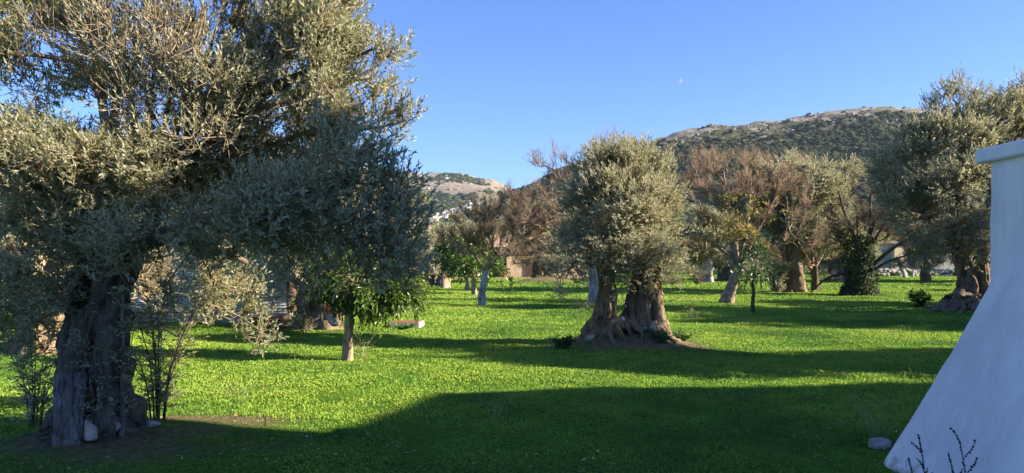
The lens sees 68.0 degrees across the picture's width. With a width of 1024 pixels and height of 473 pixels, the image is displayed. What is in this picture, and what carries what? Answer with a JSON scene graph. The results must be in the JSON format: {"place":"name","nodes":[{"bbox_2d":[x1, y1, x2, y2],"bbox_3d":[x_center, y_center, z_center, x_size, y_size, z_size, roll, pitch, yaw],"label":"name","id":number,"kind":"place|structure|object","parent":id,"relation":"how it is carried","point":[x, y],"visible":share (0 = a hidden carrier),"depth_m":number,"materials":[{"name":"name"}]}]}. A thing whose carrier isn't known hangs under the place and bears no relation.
{"place":"outdoors","nodes":[
{"label":"outdoors","id":0,"kind":"place"},
{"bbox_2d":[186,172,511,245],"bbox_3d":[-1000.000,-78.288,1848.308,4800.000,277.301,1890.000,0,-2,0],"label":"hill","id":1,"kind":"structure","parent":0,"point":[471,187],"depth_m":2011.48,"materials":[{"name":"white stone"}]},
{"bbox_2d":[138,172,504,226],"bbox_3d":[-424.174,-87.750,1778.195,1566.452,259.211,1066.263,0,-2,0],"label":"shrubs","id":2,"kind":"object","parent":1,"relation":"on","point":[441,197],"visible":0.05,"depth_m":1814.55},
{"bbox_2d":[402,172,508,203],"bbox_3d":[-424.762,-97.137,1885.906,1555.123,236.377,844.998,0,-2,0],"label":"hill rocks","id":3,"kind":"object","parent":1,"relation":"on","point":[445,178],"visible":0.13,"depth_m":2058.25,"materials":[{"name":"grey stone"}]},
{"bbox_2d":[0,291,953,472],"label":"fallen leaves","id":4,"kind":"object","parent":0,"point":[40,466],"visible":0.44,"depth_m":7.26,"materials":[{"name":"brown plant"}]},
{"bbox_2d":[0,265,973,472],"bbox_3d":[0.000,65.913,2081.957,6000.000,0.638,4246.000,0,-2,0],"label":"ground","id":5,"kind":"structure","parent":0,"point":[130,444],"depth_m":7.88,"materials":[{"name":"green plant"}]},
{"bbox_2d":[0,313,62,427],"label":"olive sucker","id":6,"kind":"object","parent":5,"relation":"on","point":[33,401],"visible":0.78,"depth_m":7.51,"materials":[{"name":"green plant"}]},
{"bbox_2d":[84,420,98,440],"bbox_3d":[-3.688,1.705,6.669,0.127,0.209,0.128,1,-2,-38],"label":"rock","id":7,"kind":"object","parent":5,"relation":"on","point":[91,431],"visible":0.98,"depth_m":6.62,"materials":[{"name":"stone"}]},
{"bbox_2d":[0,105,196,355],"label":"olive tree","id":8,"kind":"object","parent":5,"relation":"on","point":[149,271],"visible":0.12,"depth_m":13.65,"materials":[{"name":"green plant"}]},
{"bbox_2d":[64,312,136,423],"bbox_3d":[-3.688,1.250,6.769,0.660,1.155,0.486,0,-2,0],"label":"olive sucker","id":9,"kind":"object","parent":5,"relation":"on","point":[92,407],"visible":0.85,"depth_m":6.73,"materials":[{"name":"green plant"}]},
{"bbox_2d":[91,287,149,436],"bbox_3d":[-3.599,1.144,6.893,0.533,1.387,0.366,0,-2,0],"label":"olive sucker","id":10,"kind":"object","parent":5,"relation":"on","point":[121,408],"visible":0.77,"depth_m":6.90,"materials":[{"name":"green plant"}]},
{"bbox_2d":[144,420,160,426],"bbox_3d":[-3.461,1.803,7.304,0.163,0.072,0.116,-1,-2,16],"label":"rock","id":11,"kind":"object","parent":5,"relation":"on","point":[150,423],"visible":0.93,"depth_m":7.27,"materials":[{"name":"grey stone"}]},
{"bbox_2d":[130,292,214,420],"bbox_3d":[-3.580,1.231,7.730,0.978,1.357,0.880,2,-2,-42],"label":"olive sucker","id":12,"kind":"object","parent":5,"relation":"on","point":[161,395],"visible":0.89,"depth_m":7.70,"materials":[{"name":"green plant"}]},
{"bbox_2d":[130,243,300,323],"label":"metal shed","id":13,"kind":"structure","parent":5,"relation":"on","point":[282,307],"depth_m":20.17,"materials":[{"name":"metal"}]},
{"bbox_2d":[0,0,448,446],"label":"old olive tree","id":14,"kind":"object","parent":5,"relation":"on","point":[85,222],"visible":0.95,"depth_m":6.79,"materials":[{"name":"green plant"}]},
{"bbox_2d":[208,373,284,396],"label":"dry stalks","id":15,"kind":"object","parent":5,"relation":"on","point":[236,388],"visible":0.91,"depth_m":9.39,"materials":[{"name":"beige plant"}]},
{"bbox_2d":[247,325,288,328],"bbox_3d":[-6.077,2.253,18.908,0.988,0.094,0.140,1,-2,-17],"label":"plank","id":16,"kind":"object","parent":5,"relation":"on","point":[284,327],"visible":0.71,"depth_m":18.89,"materials":[{"name":"wood"}]},
{"bbox_2d":[253,321,288,323],"bbox_3d":[-6.292,2.247,19.796,1.036,0.053,0.140,-1,-2,23],"label":"plank","id":17,"kind":"object","parent":5,"relation":"on","point":[273,322],"visible":0.71,"depth_m":19.66,"materials":[{"name":"wood"}]},
{"bbox_2d":[287,309,320,331],"bbox_3d":[-4.983,2.010,17.940,0.846,0.674,0.641,-1,-2,25],"label":"bush","id":18,"kind":"object","parent":5,"relation":"on","point":[302,327],"visible":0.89,"depth_m":17.91,"materials":[{"name":"green plant"}]},
{"bbox_2d":[221,133,429,330],"bbox_3d":[-4.694,-0.130,18.952,4.931,5.110,5.250,-1,-2,25],"label":"olive tree","id":19,"kind":"object","parent":5,"relation":"on","point":[322,322],"visible":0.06,"depth_m":18.59,"materials":[{"name":"green plant"}]},
{"bbox_2d":[326,312,338,326],"bbox_3d":[-4.130,1.905,17.430,0.302,0.340,0.210,0,-2,0],"label":"rock","id":20,"kind":"object","parent":5,"relation":"on","point":[330,320],"visible":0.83,"depth_m":17.38,"materials":[{"name":"stone"}]},
{"bbox_2d":[287,226,435,360],"bbox_3d":[-2.504,0.951,12.809,2.193,2.462,2.203,1,-2,-40],"label":"orange tree","id":21,"kind":"object","parent":5,"relation":"on","point":[368,304],"visible":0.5,"depth_m":12.69,"materials":[{"name":"green plant"}]},
{"bbox_2d":[353,331,377,358],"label":"dry stalks","id":22,"kind":"object","parent":5,"relation":"on","point":[359,349],"visible":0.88,"depth_m":13.13,"materials":[{"name":"beige plant"}]},
{"bbox_2d":[392,323,413,329],"bbox_3d":[-2.667,2.240,18.653,0.540,0.233,0.272,1,-2,-22],"label":"bush","id":23,"kind":"object","parent":5,"relation":"on","point":[402,326],"visible":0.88,"depth_m":18.64,"materials":[{"name":"green plant"}]},
{"bbox_2d":[390,320,423,327],"bbox_3d":[-2.675,2.272,19.438,0.740,0.232,0.620,0,-2,6],"label":"concrete cistern","id":24,"kind":"object","parent":5,"relation":"on","point":[420,323],"visible":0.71,"depth_m":19.16,"materials":[{"name":"beige concrete"}]},
{"bbox_2d":[402,185,433,261],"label":"olive tree","id":25,"kind":"object","parent":5,"relation":"on","point":[422,193],"visible":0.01,"depth_m":54.60,"materials":[{"name":"green plant"}]},
{"bbox_2d":[404,219,469,286],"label":"olive tree","id":26,"kind":"object","parent":5,"relation":"on","point":[434,279],"visible":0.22,"depth_m":46.99,"materials":[{"name":"green plant"}]},
{"bbox_2d":[48,250,828,273],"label":"undergrowth","id":27,"kind":"object","parent":5,"relation":"on","point":[806,270],"visible":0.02,"depth_m":98.05,"materials":[{"name":"green plant"}]},
{"bbox_2d":[440,277,450,287],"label":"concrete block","id":28,"kind":"object","parent":5,"relation":"on","point":[445,283],"visible":0.66,"depth_m":44.90,"materials":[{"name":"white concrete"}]},
{"bbox_2d":[423,218,481,273],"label":"olive tree","id":29,"kind":"object","parent":5,"relation":"on","point":[436,222],"visible":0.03,"depth_m":90.00,"materials":[{"name":"green plant"}]},
{"bbox_2d":[429,229,493,290],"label":"citrus tree","id":30,"kind":"object","parent":5,"relation":"on","point":[442,248],"visible":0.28,"depth_m":41.43,"materials":[{"name":"green plant"}]},
{"bbox_2d":[440,235,510,294],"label":"citrus tree","id":31,"kind":"object","parent":5,"relation":"on","point":[474,269],"visible":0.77,"depth_m":36.30,"materials":[{"name":"green plant"}]},
{"bbox_2d":[463,217,508,249],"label":"olive tree","id":32,"kind":"object","parent":5,"relation":"on","point":[487,227],"visible":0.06,"depth_m":109.70,"materials":[{"name":"green plant"}]},
{"bbox_2d":[476,385,515,418],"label":"dry stalks","id":33,"kind":"object","parent":5,"relation":"on","point":[494,413],"visible":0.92,"depth_m":8.23,"materials":[{"name":"plant"}]},
{"bbox_2d":[431,178,565,304],"bbox_3d":[-0.326,0.152,29.074,5.343,5.132,4.093,-1,-2,24],"label":"mulberry tree","id":34,"kind":"object","parent":5,"relation":"on","point":[469,235],"visible":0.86,"depth_m":28.68,"materials":[{"name":"brown plant"}]},
{"bbox_2d":[506,277,513,291],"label":"sapling","id":35,"kind":"object","parent":5,"relation":"on","point":[511,283],"visible":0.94,"depth_m":39.62,"materials":[{"name":"green plant"}]},
{"bbox_2d":[454,277,585,278],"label":"terrace","id":36,"kind":"structure","parent":5,"relation":"on","point":[515,277],"depth_m":69.00,"materials":[{"name":"stone"}]},
{"bbox_2d":[485,234,587,276],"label":"cream house","id":37,"kind":"structure","parent":5,"relation":"on","point":[516,272],"depth_m":71.45,"materials":[{"name":"white paint"}]},
{"bbox_2d":[526,257,533,276],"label":"door","id":38,"kind":"structure","parent":37,"relation":"in","point":[528,268],"depth_m":71.36,"materials":[{"name":"brown wood"}]},
{"bbox_2d":[500,195,577,277],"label":"olive tree","id":39,"kind":"object","parent":5,"relation":"on","point":[538,269],"visible":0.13,"depth_m":55.36,"materials":[{"name":"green plant"}]},
{"bbox_2d":[544,332,584,349],"bbox_3d":[0.962,1.987,14.134,0.684,0.404,0.490,-1,-2,36],"label":"bush","id":40,"kind":"object","parent":5,"relation":"on","point":[563,342],"visible":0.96,"depth_m":14.11,"materials":[{"name":"green plant"}]},
{"bbox_2d":[493,123,638,305],"bbox_3d":[2.150,-0.856,27.989,5.852,7.063,2.817,0,-2,0],"label":"mulberry tree","id":41,"kind":"object","parent":5,"relation":"on","point":[593,287],"visible":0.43,"depth_m":27.83,"materials":[{"name":"brown plant"}]},
{"bbox_2d":[584,335,594,340],"bbox_3d":[1.451,1.888,14.150,0.185,0.117,0.117,-1,-2,24],"label":"rock","id":42,"kind":"object","parent":5,"relation":"on","point":[589,338],"visible":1,"depth_m":14.11,"materials":[{"name":"stone"}]},
{"bbox_2d":[537,130,694,347],"bbox_3d":[2.013,0.016,15.129,3.115,4.344,2.870,0,-2,0],"label":"pollarded olive tree","id":43,"kind":"object","parent":5,"relation":"on","point":[642,196],"visible":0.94,"depth_m":14.54,"materials":[{"name":"green plant"}]},
{"bbox_2d":[649,321,656,330],"bbox_3d":[2.691,1.719,14.513,0.116,0.209,0.133,2,-2,-41],"label":"rock","id":44,"kind":"object","parent":43,"relation":"on","point":[652,325],"visible":0.92,"depth_m":14.48,"materials":[{"name":"stone"}]},
{"bbox_2d":[629,221,686,281],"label":"olive tree","id":45,"kind":"object","parent":5,"relation":"on","point":[671,230],"visible":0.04,"depth_m":55.90,"materials":[{"name":"green plant"}]},
{"bbox_2d":[645,328,673,342],"bbox_3d":[2.748,1.857,14.162,0.510,0.324,0.549,1,-2,-30],"label":"bush","id":46,"kind":"object","parent":5,"relation":"on","point":[660,336],"visible":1,"depth_m":14.12,"materials":[{"name":"green plant"}]},
{"bbox_2d":[671,327,699,341],"bbox_3d":[3.442,1.986,15.214,0.575,0.321,0.509,1,-2,-19],"label":"bush","id":47,"kind":"object","parent":5,"relation":"on","point":[682,336],"visible":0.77,"depth_m":15.14,"materials":[{"name":"green plant"}]},
{"bbox_2d":[684,302,701,318],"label":"dry stalks","id":48,"kind":"object","parent":5,"relation":"on","point":[693,313],"visible":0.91,"depth_m":21.46,"materials":[{"name":"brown plant"}]},
{"bbox_2d":[681,262,714,283],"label":"bush","id":49,"kind":"object","parent":5,"relation":"on","point":[698,277],"visible":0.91,"depth_m":52.37,"materials":[{"name":"green plant"}]},
{"bbox_2d":[675,203,748,282],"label":"olive tree","id":50,"kind":"object","parent":5,"relation":"on","point":[705,262],"visible":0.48,"depth_m":55.54,"materials":[{"name":"green plant"}]},
{"bbox_2d":[679,203,766,279],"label":"olive tree","id":51,"kind":"object","parent":5,"relation":"on","point":[725,273],"visible":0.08,"depth_m":62.00,"materials":[{"name":"green plant"}]},
{"bbox_2d":[667,143,835,302],"bbox_3d":[9.319,-0.491,29.574,6.687,6.551,3.801,0,-2,0],"label":"mulberry tree","id":52,"kind":"object","parent":5,"relation":"on","point":[728,293],"visible":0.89,"depth_m":29.74,"materials":[{"name":"brown plant"}]},
{"bbox_2d":[728,232,780,312],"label":"citrus tree","id":53,"kind":"object","parent":5,"relation":"on","point":[752,273],"visible":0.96,"depth_m":23.91,"materials":[{"name":"green plant"}]},
{"bbox_2d":[681,138,853,289],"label":"mulberry tree","id":54,"kind":"object","parent":5,"relation":"on","point":[808,263],"visible":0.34,"depth_m":40.17,"materials":[{"name":"brown plant"}]},
{"bbox_2d":[759,251,795,291],"bbox_3d":[13.704,1.843,39.184,1.862,2.232,1.384,0,-2,0],"label":"bush","id":55,"kind":"object","parent":5,"relation":"on","point":[780,275],"visible":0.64,"depth_m":39.05,"materials":[{"name":"green plant"}]},
{"bbox_2d":[709,147,868,292],"bbox_3d":[14.700,-0.879,40.187,8.192,7.906,7.916,-1,-2,25],"label":"olive tree","id":56,"kind":"object","parent":5,"relation":"on","point":[828,182],"visible":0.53,"depth_m":38.77,"materials":[{"name":"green plant"}]},
{"bbox_2d":[799,216,872,280],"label":"olive tree","id":57,"kind":"object","parent":5,"relation":"on","point":[838,263],"visible":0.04,"depth_m":59.48,"materials":[{"name":"green plant"}]},
{"bbox_2d":[802,205,878,280],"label":"olive tree","id":58,"kind":"object","parent":5,"relation":"on","point":[834,272],"visible":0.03,"depth_m":59.67,"materials":[{"name":"green plant"}]},
{"bbox_2d":[819,234,885,269],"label":"olive tree","id":59,"kind":"object","parent":5,"relation":"on","point":[877,250],"visible":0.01,"depth_m":72.44,"materials":[{"name":"green plant"}]},
{"bbox_2d":[840,393,909,438],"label":"dry stalks","id":60,"kind":"object","parent":5,"relation":"on","point":[873,428],"visible":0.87,"depth_m":7.19,"materials":[{"name":"plant"}]},
{"bbox_2d":[810,165,947,295],"bbox_3d":[17.372,-0.402,35.746,6.195,6.635,4.376,0,-2,0],"label":"ivy clad tree","id":61,"kind":"object","parent":5,"relation":"on","point":[858,273],"visible":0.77,"depth_m":35.64,"materials":[{"name":"green plant"}]},
{"bbox_2d":[868,437,891,448],"bbox_3d":[3.364,1.904,6.936,0.196,0.134,0.115,0,-2,14],"label":"rock","id":62,"kind":"object","parent":5,"relation":"on","point":[880,443],"visible":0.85,"depth_m":6.90,"materials":[{"name":"grey stone"}]},
{"bbox_2d":[897,264,915,277],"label":"dead trunk","id":63,"kind":"object","parent":5,"relation":"on","point":[904,273],"visible":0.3,"depth_m":71.73,"materials":[{"name":"white wood"}]},
{"bbox_2d":[872,268,956,276],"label":"dry stone wall","id":64,"kind":"structure","parent":5,"relation":"on","point":[897,272],"depth_m":77.04,"materials":[{"name":"white stone"}]},
{"bbox_2d":[875,241,954,270],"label":"stone house","id":65,"kind":"structure","parent":5,"relation":"on","point":[897,251],"depth_m":82.94,"materials":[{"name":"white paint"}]},
{"bbox_2d":[907,457,927,472],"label":"seed stalk","id":66,"kind":"object","parent":5,"relation":"on","point":[908,458],"visible":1,"depth_m":5.10,"materials":[{"name":"brown plant"}]},
{"bbox_2d":[907,288,933,307],"bbox_3d":[13.294,2.036,24.804,0.696,0.716,0.714,1,-2,-24],"label":"bush","id":67,"kind":"object","parent":5,"relation":"on","point":[920,300],"visible":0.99,"depth_m":24.72,"materials":[{"name":"green plant"}]},
{"bbox_2d":[891,221,951,282],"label":"olive tree","id":68,"kind":"object","parent":5,"relation":"on","point":[928,263],"visible":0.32,"depth_m":55.61,"materials":[{"name":"green plant"}]},
{"bbox_2d":[911,434,932,472],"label":"seed stalk","id":69,"kind":"object","parent":5,"relation":"on","point":[922,455],"visible":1,"depth_m":5.10,"materials":[{"name":"brown plant"}]},
{"bbox_2d":[856,62,1023,314],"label":"tall olive tree","id":70,"kind":"object","parent":5,"relation":"on","point":[973,119],"visible":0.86,"depth_m":24.21,"materials":[{"name":"green plant"}]},
{"bbox_2d":[884,139,1023,472],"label":"white building","id":71,"kind":"structure","parent":5,"relation":"on","point":[975,390],"depth_m":5.82,"materials":[{"name":"paint"}]},
{"bbox_2d":[947,452,962,472],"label":"seed stalk","id":72,"kind":"object","parent":5,"relation":"on","point":[950,461],"visible":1,"depth_m":5.10,"materials":[{"name":"brown plant"}]},
{"bbox_2d":[949,428,977,472],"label":"seed stalk","id":73,"kind":"object","parent":5,"relation":"on","point":[959,441],"visible":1,"depth_m":5.10,"materials":[{"name":"brown plant"}]},
{"bbox_2d":[938,195,990,280],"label":"olive tree","id":74,"kind":"object","parent":5,"relation":"on","point":[978,205],"visible":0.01,"depth_m":55.30,"materials":[{"name":"green plant"}]},
{"bbox_2d":[0,0,1023,188],"label":"sky","id":75,"kind":"structure","parent":0,"point":[500,80],"materials":[{"name":"blue"}]},
{"bbox_2d":[510,106,1004,262],"bbox_3d":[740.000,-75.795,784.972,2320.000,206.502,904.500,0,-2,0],"label":"hill","id":76,"kind":"structure","parent":0,"point":[772,125],"depth_m":951.67,"materials":[{"name":"green plant"}]},
{"bbox_2d":[513,106,930,191],"bbox_3d":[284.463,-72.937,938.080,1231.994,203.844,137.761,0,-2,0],"label":"hill rocks","id":77,"kind":"object","parent":76,"relation":"on","point":[802,120],"visible":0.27,"depth_m":960.16,"materials":[{"name":"grey stone"}]},
{"bbox_2d":[487,108,1023,225],"bbox_3d":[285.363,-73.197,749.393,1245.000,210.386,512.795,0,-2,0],"label":"maquis shrubs","id":78,"kind":"object","parent":76,"relation":"on","point":[854,141],"visible":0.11,"depth_m":843.70,"materials":[{"name":"green plant"}]},
{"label":"plank","id":79,"kind":"object","parent":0,"visible":0},
{"bbox_2d":[248,318,292,319],"bbox_3d":[-6.356,2.187,20.110,1.232,0.072,0.140,0,-2,-6],"label":"plank","id":80,"kind":"object","parent":79,"relation":"on","point":[273,319],"visible":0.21,"depth_m":20.05,"materials":[{"name":"grey wood"}]},
{"bbox_2d":[242,316,282,318],"bbox_3d":[-6.544,2.126,19.873,1.054,0.056,0.140,0,-2,-7],"label":"plank","id":81,"kind":"object","parent":80,"relation":"on","point":[276,317],"visible":0.64,"depth_m":19.84,"materials":[{"name":"grey wood"}]}
]}

